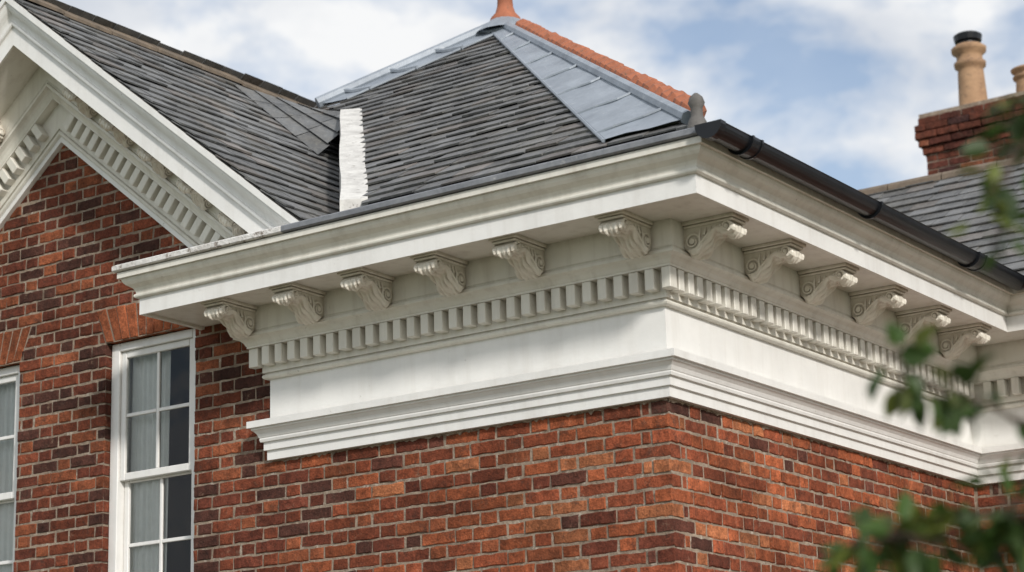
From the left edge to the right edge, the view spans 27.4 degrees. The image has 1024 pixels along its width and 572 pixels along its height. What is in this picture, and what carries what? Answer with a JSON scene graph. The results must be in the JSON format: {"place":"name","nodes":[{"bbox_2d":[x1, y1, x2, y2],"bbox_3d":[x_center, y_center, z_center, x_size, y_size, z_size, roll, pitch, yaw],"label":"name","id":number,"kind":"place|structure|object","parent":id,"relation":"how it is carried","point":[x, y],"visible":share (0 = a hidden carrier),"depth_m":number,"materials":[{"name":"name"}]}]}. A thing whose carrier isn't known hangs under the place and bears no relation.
{"place":"outdoors","nodes":[
{"label":"outdoors","id":0,"kind":"place"},
{"bbox_2d":[58,0,1023,189],"label":"sky","id":1,"kind":"structure","parent":0,"point":[841,88],"materials":[{"name":"blue"}]},
{"bbox_2d":[817,96,1023,571],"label":"garden tree","id":2,"kind":"object","parent":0,"point":[951,412],"visible":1,"depth_m":3.97,"materials":[{"name":"green plant"}]},
{"bbox_2d":[868,163,1023,282],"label":"wing slates","id":3,"kind":"object","parent":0,"point":[943,206],"visible":0.29,"depth_m":15.07,"materials":[{"name":"grey stone"}]},
{"bbox_2d":[858,158,1023,194],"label":"wing ridge tiles","id":4,"kind":"object","parent":3,"relation":"on","point":[934,177],"visible":0.43,"depth_m":15.89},
{"bbox_2d":[914,95,1023,174],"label":"chimney stack bricks","id":5,"kind":"object","parent":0,"point":[947,129],"visible":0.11,"depth_m":19.93,"materials":[{"name":"red brick"}]},
{"bbox_2d":[919,91,1023,172],"bbox_3d":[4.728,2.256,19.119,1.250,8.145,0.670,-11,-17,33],"label":"chimney stack mortar","id":6,"kind":"object","parent":5,"relation":"attached to","point":[960,107],"visible":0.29,"depth_m":19.93,"materials":[{"name":"beige concrete"}]},
{"bbox_2d":[951,41,1023,105],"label":"chimney pots","id":7,"kind":"object","parent":6,"relation":"on","point":[969,65],"visible":0.73,"depth_m":20.26,"materials":[{"name":"ceramic"}]},
{"bbox_2d":[953,30,981,44],"bbox_3d":[4.435,-2.392,20.463,0.280,0.120,0.280,-11,-17,33],"label":"chimney cowl","id":8,"kind":"object","parent":7,"relation":"on","point":[965,36],"visible":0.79,"depth_m":20.36,"materials":[{"name":"black metal"}]},
{"label":"ground","id":9,"kind":"structure","parent":0,"visible":0},
{"bbox_2d":[977,481,1023,571],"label":"wing bricks","id":10,"kind":"object","parent":9,"relation":"on","point":[989,501],"visible":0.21,"depth_m":13.62,"materials":[{"name":"red brick"}]},
{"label":"outer walls","id":11,"kind":"object","parent":9,"relation":"on","visible":0},
{"bbox_2d":[167,347,191,571],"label":"room interior","id":12,"kind":"object","parent":11,"relation":"attached to","point":[179,522],"visible":0.12,"depth_m":13.66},
{"bbox_2d":[123,42,316,170],"bbox_3d":[-2.287,-0.432,14.591,5.120,2.187,3.520,-11,-17,33],"label":"gable roof decking","id":13,"kind":"object","parent":11,"relation":"on","point":[237,113],"visible":0.1,"depth_m":13.93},
{"bbox_2d":[0,0,328,109],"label":"roof ridge","id":14,"kind":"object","parent":13,"relation":"on","point":[263,84],"visible":0.01,"depth_m":14.66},
{"bbox_2d":[16,0,339,219],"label":"gable roof slates","id":15,"kind":"object","parent":13,"relation":"on","point":[301,184],"visible":0.4,"depth_m":13.17,"materials":[{"name":"grey stone"}]},
{"bbox_2d":[30,0,309,107],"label":"gable ridge tiles","id":16,"kind":"object","parent":15,"relation":"on","point":[143,43],"visible":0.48,"depth_m":14.35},
{"bbox_2d":[235,85,339,153],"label":"roof saddle slates","id":17,"kind":"object","parent":13,"relation":"on","point":[317,139],"visible":0.94,"depth_m":14.41,"materials":[{"name":"grey stone"}]},
{"bbox_2d":[339,108,367,210],"bbox_3d":[-0.972,-0.802,12.822,0.161,1.557,2.723,-1,-15,-4],"label":"white valley upstand","id":18,"kind":"object","parent":13,"relation":"attached to","point":[353,182],"visible":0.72,"depth_m":12.44,"materials":[{"name":"white paint"}]},
{"bbox_2d":[0,145,685,571],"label":"front wall bricks","id":19,"kind":"object","parent":11,"relation":"attached to","point":[132,317],"visible":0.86,"depth_m":12.11,"materials":[{"name":"red brick"}]},
{"bbox_2d":[0,365,19,571],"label":"window frame","id":20,"kind":"object","parent":19,"relation":"attached to","point":[9,375],"visible":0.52,"depth_m":13.43,"materials":[{"name":"white wood"}]},
{"bbox_2d":[0,382,15,571],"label":"net curtains","id":21,"kind":"object","parent":20,"relation":"attached to","point":[7,407],"visible":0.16,"depth_m":13.55,"materials":[{"name":"white fabric"}]},
{"bbox_2d":[0,45,234,245],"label":"gable bed moulding","id":22,"kind":"object","parent":19,"relation":"attached to","point":[31,94],"visible":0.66,"depth_m":13.56,"materials":[{"name":"white wood"}]},
{"bbox_2d":[108,328,195,571],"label":"window frame","id":23,"kind":"object","parent":19,"relation":"attached to","point":[123,479],"visible":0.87,"depth_m":12.77,"materials":[{"name":"white wood"}]},
{"bbox_2d":[130,351,170,571],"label":"net curtains","id":24,"kind":"object","parent":23,"relation":"attached to","point":[145,511],"visible":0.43,"depth_m":12.83,"materials":[{"name":"white fabric"}]},
{"bbox_2d":[0,0,305,247],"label":"gable bargeboard","id":25,"kind":"object","parent":19,"relation":"attached to","point":[235,196],"visible":0.72,"depth_m":12.59,"materials":[{"name":"white wood"}]},
{"bbox_2d":[0,146,1023,571],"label":"mortar joints","id":26,"kind":"object","parent":11,"relation":"attached to","point":[470,472],"visible":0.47,"depth_m":11.81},
{"bbox_2d":[316,39,926,246],"bbox_3d":[-0.009,-0.664,15.131,7.060,2.491,7.060,-11,-17,33],"label":"roof decking","id":27,"kind":"object","parent":11,"relation":"on","point":[557,158],"visible":0.07,"depth_m":10.94,"materials":[{"name":"stone"}]},
{"bbox_2d":[320,96,356,110],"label":"roof front slates","id":28,"kind":"object","parent":27,"relation":"on","point":[350,103],"visible":0.78,"depth_m":14.79,"materials":[{"name":"grey stone"}]},
{"bbox_2d":[315,16,690,147],"bbox_3d":[0.324,-1.334,12.978,5.113,2.529,1.609,-32,-33,63],"label":"lead hip flashing","id":29,"kind":"object","parent":27,"relation":"on","point":[601,104],"visible":0.98,"depth_m":12.45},
{"bbox_2d":[490,0,520,19],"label":"terracotta roof finial","id":30,"kind":"object","parent":29,"relation":"on","point":[505,8],"visible":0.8,"depth_m":15.42,"materials":[{"name":"orange ceramic"}]},
{"bbox_2d":[356,36,686,204],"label":"roof front slates","id":31,"kind":"object","parent":27,"relation":"on","point":[539,120],"visible":0.79,"depth_m":12.30,"materials":[{"name":"grey stone"}]},
{"bbox_2d":[515,19,706,116],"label":"terracotta hip tiles","id":32,"kind":"object","parent":27,"relation":"on","point":[663,90],"visible":0.49,"depth_m":12.17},
{"bbox_2d":[687,93,706,127],"bbox_3d":[0.891,-0.842,10.144,0.110,0.187,0.107,-11,-17,33],"label":"lead corner finial","id":33,"kind":"object","parent":27,"relation":"on","point":[696,102],"visible":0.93,"depth_m":10.12,"materials":[{"name":"grey metal"}]},
{"bbox_2d":[677,120,989,277],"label":"roof side slates","id":34,"kind":"object","parent":27,"relation":"on","point":[849,208],"visible":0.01,"depth_m":11.93,"materials":[{"name":"grey stone"}]},
{"bbox_2d":[246,306,1023,484],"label":"frieze and architrave","id":35,"kind":"object","parent":11,"relation":"attached to","point":[662,352],"visible":0.96,"depth_m":11.43,"materials":[{"name":"white paint"}]},
{"bbox_2d":[141,193,1023,411],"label":"bed moulding and soffit","id":36,"kind":"object","parent":35,"relation":"on","point":[579,251],"visible":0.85,"depth_m":11.42,"materials":[{"name":"beige paint"}]},
{"bbox_2d":[0,88,991,359],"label":"carved modillions","id":37,"kind":"object","parent":36,"relation":"attached to","point":[630,234],"visible":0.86,"depth_m":11.53,"materials":[{"name":"beige paint"}]},
{"bbox_2d":[0,113,1022,397],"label":"dentils","id":38,"kind":"object","parent":36,"relation":"attached to","point":[702,291],"visible":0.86,"depth_m":11.71,"materials":[{"name":"beige paint"}]},
{"bbox_2d":[139,173,1023,331],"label":"cornice fascia","id":39,"kind":"structure","parent":36,"relation":"on","point":[623,199],"depth_m":11.13,"materials":[{"name":"white paint"}]},
{"bbox_2d":[117,136,1023,316],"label":"crown moulding","id":40,"kind":"object","parent":39,"relation":"on","point":[713,161],"visible":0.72,"depth_m":11.11,"materials":[{"name":"beige paint"}]},
{"bbox_2d":[112,226,284,272],"bbox_3d":[-1.597,-0.184,12.127,1.290,0.132,0.690,-11,-17,33],"label":"flaking painted eaves flashing","id":41,"kind":"object","parent":40,"relation":"on","point":[207,247],"visible":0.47,"depth_m":11.83,"materials":[{"name":"white paint"}]},
{"bbox_2d":[281,127,774,233],"bbox_3d":[0.059,-0.498,11.103,2.650,0.132,0.830,-11,-17,33],"label":"lead eaves flashing","id":42,"kind":"object","parent":40,"relation":"on","point":[674,136],"visible":0.45,"depth_m":10.70,"materials":[{"name":"grey metal"}]},
{"bbox_2d":[694,119,1023,290],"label":"black rain gutter","id":43,"kind":"object","parent":40,"relation":"on","point":[738,142],"visible":0.98,"depth_m":11.11,"materials":[{"name":"plastic"}]},
{"bbox_2d":[651,400,979,571],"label":"side wall bricks","id":44,"kind":"object","parent":11,"relation":"attached to","point":[698,514],"visible":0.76,"depth_m":11.31,"materials":[{"name":"red brick"}]},
{"bbox_2d":[273,398,974,488],"bbox_3d":[0.827,1.164,12.868,2.624,0.036,3.904,-11,-17,33],"label":"mortar fillet","id":45,"kind":"object","parent":44,"relation":"on","point":[590,412],"visible":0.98,"depth_m":11.41,"materials":[{"name":"beige concrete"}]}
]}

